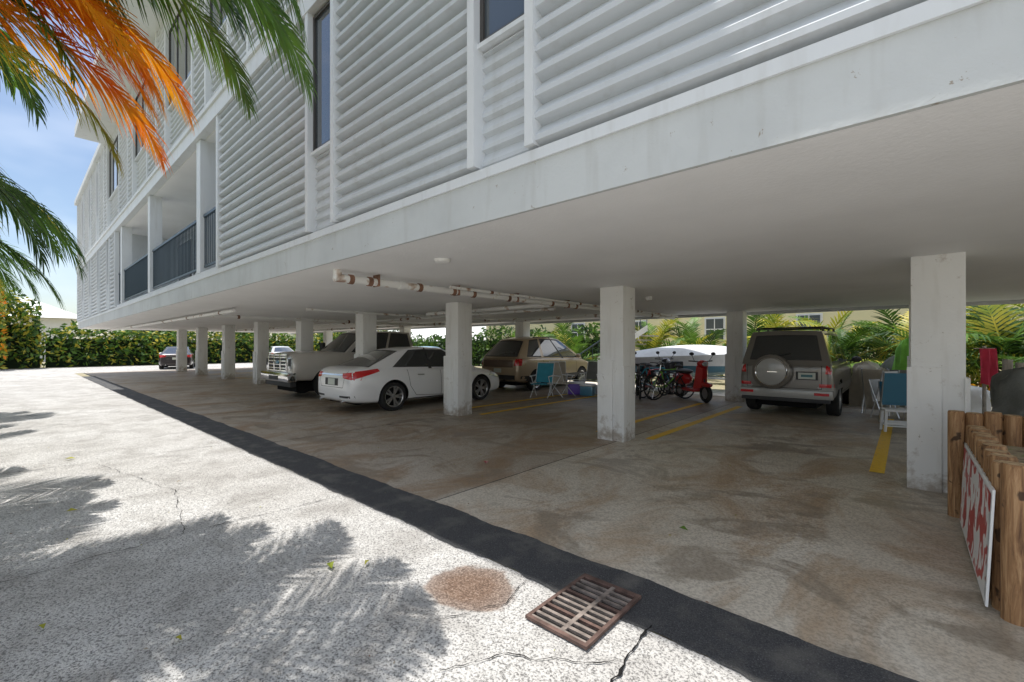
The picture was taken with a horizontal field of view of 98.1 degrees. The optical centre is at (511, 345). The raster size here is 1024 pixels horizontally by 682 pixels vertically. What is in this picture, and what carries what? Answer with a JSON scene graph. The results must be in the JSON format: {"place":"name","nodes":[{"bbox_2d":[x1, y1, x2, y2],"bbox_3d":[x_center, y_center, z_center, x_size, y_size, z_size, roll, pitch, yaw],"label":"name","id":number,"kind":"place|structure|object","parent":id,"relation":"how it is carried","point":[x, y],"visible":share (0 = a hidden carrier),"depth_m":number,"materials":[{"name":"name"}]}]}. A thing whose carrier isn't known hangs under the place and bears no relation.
{"place":"outdoors","nodes":[
{"label":"outdoors","id":0,"kind":"place"},
{"bbox_2d":[7,297,77,361],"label":"white house","id":1,"kind":"structure","parent":0,"point":[53,317],"depth_m":43.44,"materials":[{"name":"white paint"}]},
{"bbox_2d":[0,0,485,340],"label":"sky","id":2,"kind":"structure","parent":0,"point":[50,163],"materials":[{"name":"blue"}]},
{"bbox_2d":[0,363,752,681],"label":"driveway pavement","id":3,"kind":"structure","parent":0,"point":[252,597],"depth_m":2.84,"materials":[{"name":"concrete"}]},
{"bbox_2d":[0,287,8,368],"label":"croton shrub","id":4,"kind":"object","parent":3,"relation":"on","point":[3,320],"visible":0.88,"depth_m":27.23,"materials":[{"name":"green plant"}]},
{"bbox_2d":[0,261,24,296],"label":"palm tree","id":5,"kind":"object","parent":3,"relation":"on","point":[9,282],"visible":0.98,"depth_m":8.17,"materials":[{"name":"green plant"}]},
{"bbox_2d":[0,240,42,308],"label":"palm tree","id":6,"kind":"object","parent":3,"relation":"on","point":[32,287],"visible":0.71,"depth_m":9.89,"materials":[{"name":"green plant"}]},
{"bbox_2d":[0,167,65,239],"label":"palm tree","id":7,"kind":"object","parent":3,"relation":"on","point":[32,202],"visible":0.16,"depth_m":5.27,"materials":[{"name":"green plant"}]},
{"bbox_2d":[0,0,198,313],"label":"palm tree","id":8,"kind":"object","parent":3,"relation":"on","point":[24,210],"visible":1,"depth_m":3.91,"materials":[{"name":"orange plant"}]},
{"bbox_2d":[159,346,194,368],"bbox_3d":[-22.789,0.757,30.331,2.217,1.485,4.860,0,0,-33],"label":"parked car","id":9,"kind":"object","parent":3,"relation":"on","point":[167,356],"visible":0.82,"depth_m":28.57,"materials":[{"name":"grey paint"}]},
{"bbox_2d":[93,0,318,122],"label":"palm tree","id":10,"kind":"object","parent":3,"relation":"on","point":[273,13],"visible":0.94,"depth_m":3.78,"materials":[{"name":"green plant"}]},
{"bbox_2d":[269,346,292,352],"bbox_3d":[-19.105,0.757,36.424,2.217,1.485,4.859,0,0,-38],"label":"parked car","id":11,"kind":"object","parent":3,"relation":"on","point":[274,349],"visible":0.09,"depth_m":35.28,"materials":[{"name":"white paint"}]},
{"bbox_2d":[2,417,651,681],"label":"pavement cracks","id":12,"kind":"object","parent":3,"relation":"on","point":[623,665],"visible":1,"depth_m":2.27,"materials":[{"name":"black"}]},
{"bbox_2d":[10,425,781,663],"bbox_3d":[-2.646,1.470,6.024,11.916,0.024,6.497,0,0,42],"label":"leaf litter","id":13,"kind":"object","parent":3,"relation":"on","point":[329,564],"visible":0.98,"depth_m":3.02,"materials":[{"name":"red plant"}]},
{"bbox_2d":[83,376,918,681],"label":"asphalt strip","id":14,"kind":"object","parent":3,"relation":"on","point":[751,648],"visible":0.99,"depth_m":2.90,"materials":[{"name":"black asphalt"}]},
{"bbox_2d":[525,573,640,650],"bbox_3d":[0.417,1.478,2.521,0.390,0.017,0.600,0,0,42],"label":"storm drain grate","id":15,"kind":"object","parent":3,"relation":"on","point":[585,611],"visible":1,"depth_m":2.48,"materials":[{"name":"brown metal"}]},
{"bbox_2d":[24,362,991,657],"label":"ground","id":16,"kind":"structure","parent":0,"point":[718,384],"depth_m":18.72,"materials":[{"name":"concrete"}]},
{"bbox_2d":[0,288,43,369],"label":"hedge","id":17,"kind":"object","parent":16,"relation":"on","point":[22,341],"visible":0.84,"depth_m":29.07,"materials":[{"name":"green plant"}]},
{"bbox_2d":[122,330,194,339],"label":"broadleaf tree","id":18,"kind":"object","parent":16,"relation":"on","point":[154,334],"visible":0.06,"depth_m":37.45,"materials":[{"name":"green plant"}]},
{"bbox_2d":[38,320,390,367],"bbox_3d":[-22.775,-0.194,41.177,2.069,3.814,29.186,0,0,42],"label":"hedge","id":19,"kind":"object","parent":16,"relation":"on","point":[116,348],"visible":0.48,"depth_m":33.63,"materials":[{"name":"green plant"}]},
{"bbox_2d":[383,322,599,365],"bbox_3d":[-4.373,-0.146,34.964,27.298,3.546,1.627,0,0,42],"label":"hedge","id":20,"kind":"object","parent":16,"relation":"on","point":[481,348],"visible":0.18,"depth_m":32.11,"materials":[{"name":"green plant"}]},
{"bbox_2d":[532,322,573,340],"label":"areca palm","id":21,"kind":"object","parent":16,"relation":"on","point":[545,334],"visible":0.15,"depth_m":23.99,"materials":[{"name":"green plant"}]},
{"bbox_2d":[553,323,599,360],"bbox_3d":[2.791,0.100,22.116,4.631,2.806,2.735,0,0,21],"label":"areca palm","id":22,"kind":"object","parent":16,"relation":"on","point":[569,343],"visible":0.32,"depth_m":21.85,"materials":[{"name":"green plant"}]},
{"bbox_2d":[583,357,652,381],"bbox_3d":[3.329,0.827,19.129,5.642,1.488,1.001,0,0,42],"label":"garden shrub","id":23,"kind":"object","parent":16,"relation":"on","point":[590,360],"visible":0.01,"depth_m":18.87,"materials":[{"name":"green plant"}]},
{"bbox_2d":[635,318,684,349],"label":"areca palm","id":24,"kind":"object","parent":16,"relation":"on","point":[656,342],"visible":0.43,"depth_m":20.34,"materials":[{"name":"green plant"}]},
{"bbox_2d":[638,317,722,349],"bbox_3d":[8.376,0.002,20.990,3.742,3.003,4.751,0,0,-21],"label":"areca palm","id":25,"kind":"object","parent":16,"relation":"on","point":[689,331],"visible":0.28,"depth_m":20.41,"materials":[{"name":"green plant"}]},
{"bbox_2d":[654,329,725,347],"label":"areca palm","id":26,"kind":"object","parent":16,"relation":"on","point":[680,340],"visible":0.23,"depth_m":17.54,"materials":[{"name":"green plant"}]},
{"bbox_2d":[705,314,826,346],"bbox_3d":[9.840,0.020,18.285,3.546,2.966,5.416,0,0,11],"label":"areca palm","id":27,"kind":"object","parent":16,"relation":"on","point":[756,323],"visible":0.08,"depth_m":17.57,"materials":[{"name":"green plant"}]},
{"bbox_2d":[747,314,865,353],"bbox_3d":[9.955,0.068,16.008,4.477,2.904,4.982,0,0,42],"label":"areca palm","id":28,"kind":"object","parent":16,"relation":"on","point":[771,321],"visible":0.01,"depth_m":15.64,"materials":[{"name":"green plant"}]},
{"bbox_2d":[779,311,879,352],"bbox_3d":[12.544,-0.294,17.697,5.108,3.593,4.120,0,0,0],"label":"areca palm","id":29,"kind":"object","parent":16,"relation":"on","point":[840,320],"visible":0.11,"depth_m":17.69,"materials":[{"name":"green plant"}]},
{"bbox_2d":[835,325,891,364],"bbox_3d":[10.425,0.442,13.987,3.173,2.124,3.297,0,0,11],"label":"areca palm","id":30,"kind":"object","parent":16,"relation":"on","point":[848,345],"visible":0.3,"depth_m":13.75,"materials":[{"name":"green plant"}]},
{"bbox_2d":[705,320,1023,377],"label":"garden shrub","id":31,"kind":"object","parent":16,"relation":"on","point":[868,348],"depth_m":16.45,"materials":[{"name":"green plant"}]},
{"bbox_2d":[835,310,976,365],"bbox_3d":[11.341,0.174,12.843,4.135,2.659,3.366,0,0,-20],"label":"areca palm","id":32,"kind":"object","parent":16,"relation":"on","point":[883,342],"visible":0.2,"depth_m":13.14,"materials":[{"name":"green plant"}]},
{"bbox_2d":[840,309,980,377],"bbox_3d":[13.705,0.070,15.547,5.768,2.865,4.593,0,0,-12],"label":"areca palm","id":33,"kind":"object","parent":16,"relation":"on","point":[889,324],"visible":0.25,"depth_m":15.19,"materials":[{"name":"green plant"}]},
{"bbox_2d":[880,365,991,405],"bbox_3d":[12.930,0.841,10.583,6.915,1.482,1.176,0,0,42],"label":"garden shrub","id":34,"kind":"object","parent":16,"relation":"on","point":[974,382],"visible":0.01,"depth_m":11.39,"materials":[{"name":"green plant"}]},
{"bbox_2d":[877,304,1023,372],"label":"areca palm","id":35,"kind":"object","parent":16,"relation":"on","point":[986,321],"visible":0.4,"depth_m":11.16,"materials":[{"name":"green plant"}]},
{"bbox_2d":[890,304,1023,385],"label":"areca palm","id":36,"kind":"object","parent":16,"relation":"on","point":[972,375],"visible":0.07,"depth_m":14.12,"materials":[{"name":"green plant"}]},
{"bbox_2d":[966,307,1023,372],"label":"areca palm","id":37,"kind":"object","parent":16,"relation":"on","point":[1011,309],"visible":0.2,"depth_m":11.61,"materials":[{"name":"green plant"}]},
{"bbox_2d":[966,323,1023,353],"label":"areca palm","id":38,"kind":"object","parent":16,"relation":"on","point":[1021,340],"visible":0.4,"depth_m":10.87,"materials":[{"name":"green plant"}]},
{"bbox_2d":[84,367,1023,681],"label":"carport floor slab","id":39,"kind":"structure","parent":0,"point":[806,525],"depth_m":4.43,"materials":[{"name":"concrete"}]},
{"bbox_2d":[176,330,186,371],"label":"column","id":40,"kind":"structure","parent":39,"relation":"on","point":[181,358],"depth_m":25.59,"materials":[{"name":"white concrete"}]},
{"bbox_2d":[195,328,207,374],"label":"column","id":41,"kind":"structure","parent":39,"relation":"on","point":[201,359],"depth_m":22.86,"materials":[{"name":"white concrete"}]},
{"bbox_2d":[221,325,234,378],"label":"column","id":42,"kind":"structure","parent":39,"relation":"on","point":[228,355],"depth_m":20.00,"materials":[{"name":"white concrete"}]},
{"bbox_2d":[253,322,268,384],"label":"column","id":43,"kind":"structure","parent":39,"relation":"on","point":[261,343],"depth_m":17.32,"materials":[{"name":"white concrete"}]},
{"bbox_2d":[296,317,312,350],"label":"column","id":44,"kind":"structure","parent":39,"relation":"on","point":[304,335],"depth_m":14.74,"materials":[{"name":"white concrete"}]},
{"bbox_2d":[323,331,332,345],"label":"column","id":45,"kind":"structure","parent":39,"relation":"on","point":[327,337],"depth_m":27.88,"materials":[{"name":"white concrete"}]},
{"bbox_2d":[261,331,445,395],"bbox_3d":[-4.706,0.500,15.015,2.640,2.000,6.329,0,0,42],"label":"pickup truck","id":46,"kind":"object","parent":39,"relation":"on","point":[296,371],"visible":0.45,"depth_m":12.83,"materials":[{"name":"grey paint"}]},
{"bbox_2d":[354,311,376,357],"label":"column","id":47,"kind":"structure","parent":39,"relation":"on","point":[366,333],"depth_m":12.15,"materials":[{"name":"white concrete"}]},
{"bbox_2d":[399,327,410,336],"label":"column","id":48,"kind":"structure","parent":39,"relation":"on","point":[405,329],"depth_m":22.36,"materials":[{"name":"white concrete"}]},
{"bbox_2d":[318,346,498,410],"bbox_3d":[-2.478,0.757,11.833,2.217,1.485,4.859,0,0,42],"label":"parked car","id":49,"kind":"object","parent":39,"relation":"on","point":[392,378],"visible":0.83,"depth_m":10.42,"materials":[{"name":"white paint"}]},
{"bbox_2d":[444,302,471,415],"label":"column","id":50,"kind":"structure","parent":39,"relation":"on","point":[458,379],"depth_m":9.57,"materials":[{"name":"white concrete"}]},
{"bbox_2d":[515,321,529,336],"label":"column","id":51,"kind":"structure","parent":39,"relation":"on","point":[522,328],"depth_m":17.16,"materials":[{"name":"white concrete"}]},
{"bbox_2d":[482,336,587,390],"bbox_3d":[1.054,0.576,16.447,2.257,1.848,4.689,0,0,42],"label":"parked crossover","id":52,"kind":"object","parent":39,"relation":"on","point":[514,361],"visible":0.68,"depth_m":14.95,"materials":[{"name":"beige paint"}]},
{"bbox_2d":[530,362,554,397],"bbox_3d":[0.898,0.999,13.071,0.608,1.018,0.738,0,0,22],"label":"folding chair","id":53,"kind":"object","parent":39,"relation":"on","point":[545,372],"visible":0.99,"depth_m":13.27,"materials":[{"name":"teal fabric"}]},
{"bbox_2d":[193,369,893,472],"bbox_3d":[-4.023,1.488,16.068,36.560,0.001,5.150,0,0,42],"label":"parking line marking","id":54,"kind":"object","parent":39,"relation":"on","point":[878,463],"visible":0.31,"depth_m":7.91,"materials":[{"name":"paint"}]},
{"bbox_2d":[549,361,567,393],"bbox_3d":[1.459,0.999,14.030,0.608,1.018,0.738,0,0,2],"label":"folding chair","id":55,"kind":"object","parent":39,"relation":"on","point":[563,366],"visible":0.45,"depth_m":14.28,"materials":[{"name":"grey fabric"}]},
{"bbox_2d":[549,362,574,396],"bbox_3d":[1.459,0.999,13.310,0.608,1.018,0.738,0,0,-38],"label":"folding chair","id":56,"kind":"object","parent":39,"relation":"on","point":[558,377],"visible":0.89,"depth_m":13.44,"materials":[{"name":"grey fabric"}]},
{"bbox_2d":[567,379,584,394],"bbox_3d":[1.972,1.255,13.643,0.546,0.450,0.340,0,0,12],"label":"cooler box","id":57,"kind":"object","parent":39,"relation":"on","point":[574,388],"visible":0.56,"depth_m":13.50,"materials":[{"name":"purple plastic"}]},
{"bbox_2d":[579,384,595,395],"bbox_3d":[2.274,1.315,13.306,0.420,0.330,0.320,0,0,32],"label":"cooler box","id":58,"kind":"object","parent":39,"relation":"on","point":[587,389],"visible":1,"depth_m":13.19,"materials":[{"name":"blue paint"}]},
{"bbox_2d":[580,361,596,383],"bbox_3d":[2.545,0.999,14.152,0.608,1.018,0.738,0,0,32],"label":"folding chair","id":59,"kind":"object","parent":39,"relation":"on","point":[591,372],"visible":0.48,"depth_m":14.38,"materials":[{"name":"grey fabric"}]},
{"bbox_2d":[597,286,634,442],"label":"column","id":60,"kind":"structure","parent":39,"relation":"on","point":[616,392],"depth_m":7.01,"materials":[{"name":"white concrete"}]},
{"bbox_2d":[635,363,649,399],"bbox_3d":[3.648,0.994,12.819,0.592,1.013,1.740,0,0,12],"label":"bicycle","id":61,"kind":"object","parent":39,"relation":"on","point":[639,384],"visible":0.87,"depth_m":12.50,"materials":[{"name":"black metal"}]},
{"bbox_2d":[636,362,670,397],"bbox_3d":[4.168,0.994,13.026,1.740,1.013,0.592,0,0,-38],"label":"bicycle","id":62,"kind":"object","parent":39,"relation":"on","point":[660,375],"visible":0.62,"depth_m":12.91,"materials":[{"name":"black metal"}]},
{"bbox_2d":[635,361,675,393],"bbox_3d":[4.372,0.994,13.782,1.740,1.013,0.592,0,0,12],"label":"bicycle","id":63,"kind":"object","parent":39,"relation":"on","point":[654,380],"visible":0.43,"depth_m":13.77,"materials":[{"name":"black metal"}]},
{"bbox_2d":[638,351,675,392],"bbox_3d":[4.674,0.833,14.480,0.758,1.335,1.910,0,0,-18],"label":"motor scooter","id":64,"kind":"object","parent":39,"relation":"on","point":[665,360],"visible":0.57,"depth_m":13.95,"materials":[{"name":"black metal"}]},
{"bbox_2d":[643,362,689,397],"bbox_3d":[4.495,0.994,12.868,1.740,1.013,0.592,0,0,-23],"label":"bicycle","id":65,"kind":"object","parent":39,"relation":"on","point":[666,387],"visible":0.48,"depth_m":12.77,"materials":[{"name":"black metal"}]},
{"bbox_2d":[643,363,693,399],"bbox_3d":[4.416,0.994,12.403,1.740,1.013,0.592,0,0,-18],"label":"bicycle","id":66,"kind":"object","parent":39,"relation":"on","point":[673,388],"visible":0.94,"depth_m":12.38,"materials":[{"name":"black metal"}]},
{"bbox_2d":[670,352,715,402],"bbox_3d":[4.983,0.833,12.339,0.758,1.335,1.910,0,0,-8],"label":"motor scooter","id":67,"kind":"object","parent":39,"relation":"on","point":[702,386],"visible":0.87,"depth_m":11.81,"materials":[{"name":"red metal"}]},
{"bbox_2d":[725,311,746,401],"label":"column","id":68,"kind":"structure","parent":39,"relation":"on","point":[736,335],"depth_m":12.03,"materials":[{"name":"white concrete"}]},
{"bbox_2d":[738,326,861,415],"bbox_3d":[7.167,0.536,10.981,2.217,1.928,4.805,0,0,42],"label":"parked suv","id":69,"kind":"object","parent":39,"relation":"on","point":[806,367],"visible":0.92,"depth_m":9.34,"materials":[{"name":"grey paint"}]},
{"bbox_2d":[861,368,892,415],"bbox_3d":[8.018,1.000,9.751,0.292,1.006,0.506,0,0,-33],"label":"folded beach chair","id":70,"kind":"object","parent":39,"relation":"on","point":[866,374],"visible":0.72,"depth_m":9.85,"materials":[{"name":"grey"}]},
{"bbox_2d":[865,367,898,409],"bbox_3d":[8.769,0.993,10.530,0.640,1.014,0.526,0,0,42],"label":"canvas covered pile","id":71,"kind":"object","parent":39,"relation":"on","point":[869,401],"visible":0.2,"depth_m":10.54,"materials":[{"name":"grey fabric"}]},
{"bbox_2d":[892,337,908,369],"bbox_3d":[9.256,0.454,10.368,0.753,1.392,0.530,0,0,42],"label":"closed green umbrella","id":72,"kind":"object","parent":71,"relation":"on","point":[901,355],"visible":0.26,"depth_m":10.34,"materials":[{"name":"fabric"}]},
{"bbox_2d":[868,370,899,417],"bbox_3d":[7.714,1.000,9.209,0.506,1.006,0.292,0,0,-18],"label":"folded beach chair","id":73,"kind":"object","parent":39,"relation":"on","point":[873,383],"visible":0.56,"depth_m":9.20,"materials":[{"name":"grey"}]},
{"bbox_2d":[878,372,906,422],"bbox_3d":[7.408,1.000,8.553,0.506,1.006,0.292,0,0,22],"label":"folded beach chair","id":74,"kind":"object","parent":39,"relation":"on","point":[892,387],"visible":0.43,"depth_m":8.53,"materials":[{"name":"blue fabric"}]},
{"bbox_2d":[879,407,906,431],"bbox_3d":[6.727,1.301,7.735,0.461,0.401,0.307,0,0,27],"label":"plastic stool","id":75,"kind":"object","parent":39,"relation":"on","point":[892,423],"visible":0.51,"depth_m":7.70,"materials":[{"name":"white plastic"}]},
{"bbox_2d":[886,369,906,407],"bbox_3d":[8.513,1.000,9.713,0.506,1.006,0.292,0,0,37],"label":"folded beach chair","id":76,"kind":"object","parent":39,"relation":"on","point":[903,371],"visible":0.09,"depth_m":9.63,"materials":[{"name":"grey"}]},
{"bbox_2d":[907,303,909,366],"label":"column","id":77,"kind":"structure","parent":39,"relation":"on","point":[908,361],"depth_m":9.68,"materials":[{"name":"white concrete"}]},
{"bbox_2d":[907,252,970,492],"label":"column","id":78,"kind":"structure","parent":39,"relation":"on","point":[938,384],"depth_m":4.55,"materials":[{"name":"white concrete"}]},
{"bbox_2d":[80,83,1023,332],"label":"floor slab","id":79,"kind":"structure","parent":78,"relation":"on","point":[859,215],"depth_m":4.00,"materials":[{"name":"white concrete"}]},
{"bbox_2d":[120,232,176,303],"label":"balcony wall","id":80,"kind":"structure","parent":79,"relation":"on","point":[139,246],"depth_m":15.82,"materials":[{"name":"white paint"}]},
{"bbox_2d":[74,0,176,205],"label":"roof","id":81,"kind":"structure","parent":80,"relation":"on","point":[151,28],"depth_m":13.49,"materials":[{"name":"paint"}]},
{"bbox_2d":[117,129,217,306],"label":"balcony","id":82,"kind":"structure","parent":80,"relation":"attached to","point":[184,196],"depth_m":11.62,"materials":[{"name":"paint"}]},
{"bbox_2d":[118,206,215,302],"bbox_3d":[-9.315,-2.005,11.568,11.460,1.010,0.050,0,0,42],"label":"balcony railing","id":83,"kind":"object","parent":82,"relation":"attached to","point":[136,278],"visible":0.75,"depth_m":10.36,"materials":[{"name":"grey metal"}]},
{"bbox_2d":[77,0,541,320],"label":"wall trim","id":84,"kind":"structure","parent":80,"relation":"attached to","point":[182,150],"depth_m":6.23,"materials":[{"name":"white paint"}]},
{"bbox_2d":[109,0,523,197],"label":"windows","id":85,"kind":"structure","parent":80,"relation":"attached to","point":[496,16],"depth_m":5.23,"materials":[{"name":"blue"}]},
{"bbox_2d":[78,0,927,320],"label":"lap siding","id":86,"kind":"object","parent":80,"relation":"attached to","point":[402,96],"visible":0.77,"depth_m":3.81,"materials":[{"name":"paint"}]},
{"bbox_2d":[108,269,677,330],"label":"ceiling pipes","id":87,"kind":"object","parent":79,"relation":"attached to","point":[457,290],"visible":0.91,"depth_m":10.51,"materials":[{"name":"paint"}]},
{"bbox_2d":[434,258,450,263],"bbox_3d":[-0.754,-0.916,4.822,0.180,0.046,0.180,0,0,42],"label":"ceiling disc light","id":88,"kind":"object","parent":79,"relation":"attached to","point":[442,260],"visible":1,"depth_m":4.76,"materials":[{"name":"white plastic"}]},
{"bbox_2d":[78,0,1023,333],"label":"fascia beam","id":89,"kind":"structure","parent":79,"relation":"attached to","point":[924,54],"depth_m":2.26,"materials":[{"name":"paint"}]},
{"bbox_2d":[947,410,1023,626],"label":"log palisade","id":90,"kind":"object","parent":39,"relation":"on","point":[987,437],"visible":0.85,"depth_m":2.52,"materials":[{"name":"brown wood"}]},
{"bbox_2d":[960,443,995,606],"bbox_3d":[3.203,1.130,3.079,0.042,0.660,1.620,0,0,42],"label":"red and white sign","id":91,"kind":"object","parent":90,"relation":"attached to","point":[978,492],"visible":0.99,"depth_m":2.83,"materials":[{"name":"white"}]},
{"bbox_2d":[973,346,997,412],"bbox_3d":[9.216,0.750,8.623,0.400,1.500,0.144,0,0,0],"label":"red towel on post","id":92,"kind":"object","parent":39,"relation":"on","point":[989,362],"visible":0.84,"depth_m":8.61,"materials":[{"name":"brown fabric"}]},
{"bbox_2d":[990,367,1023,416],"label":"grill with cover","id":93,"kind":"object","parent":39,"relation":"on","point":[1006,391],"visible":0.52,"depth_m":6.18,"materials":[{"name":"grey fabric"}]},
{"bbox_2d":[1002,359,1023,369],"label":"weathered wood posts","id":94,"kind":"object","parent":39,"relation":"on","point":[1007,364],"visible":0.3,"depth_m":8.14,"materials":[{"name":"grey wood"}]},
{"bbox_2d":[1006,446,1023,462],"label":"planter soil","id":95,"kind":"structure","parent":39,"relation":"on","point":[1018,452],"depth_m":3.33,"materials":[{"name":"brown soil"}]},
{"bbox_2d":[580,319,658,359],"bbox_3d":[4.556,-0.061,19.402,3.627,3.122,1.160,0,0,42],"label":"outdoor staircase","id":96,"kind":"structure","parent":0,"point":[643,330],"depth_m":18.19,"materials":[{"name":"white concrete"}]},
{"bbox_2d":[486,304,1023,382],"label":"walls","id":97,"kind":"structure","parent":0,"point":[860,315],"depth_m":22.40,"materials":[{"name":"yellow paint"}]},
{"bbox_2d":[571,308,968,341],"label":"windows","id":98,"kind":"structure","parent":97,"relation":"attached to","point":[715,323],"depth_m":24.59,"materials":[{"name":"white"}]},
{"bbox_2d":[550,382,991,409],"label":"garden path","id":99,"kind":"structure","parent":0,"point":[718,392],"depth_m":14.55,"materials":[{"name":"grey concrete"}]},
{"bbox_2d":[635,345,725,391],"bbox_3d":[6.339,0.730,14.959,4.212,1.539,1.560,0,0,17],"label":"boat on trailer","id":100,"kind":"object","parent":99,"relation":"on","point":[716,365],"visible":0.35,"depth_m":14.55,"materials":[{"name":"white plastic"}]},
{"bbox_2d":[849,360,879,406],"bbox_3d":[8.897,0.931,11.095,0.794,1.139,0.605,0,0,42],"label":"canvas covered pile","id":101,"kind":"object","parent":99,"relation":"on","point":[856,393],"visible":0.48,"depth_m":11.08,"materials":[{"name":"grey fabric"}]},
{"bbox_2d":[880,355,906,407],"bbox_3d":[9.570,0.852,11.054,0.728,1.296,0.668,0,0,42],"label":"canvas covered pile","id":102,"kind":"object","parent":99,"relation":"on","point":[887,363],"visible":0.12,"depth_m":11.01,"materials":[{"name":"grey fabric"}]},
{"bbox_2d":[971,386,990,412],"bbox_3d":[10.179,1.179,9.936,0.777,0.641,0.633,0,0,42],"label":"trash bag","id":103,"kind":"object","parent":99,"relation":"on","point":[976,399],"visible":0.32,"depth_m":9.69,"materials":[{"name":"white plastic"}]}
]}

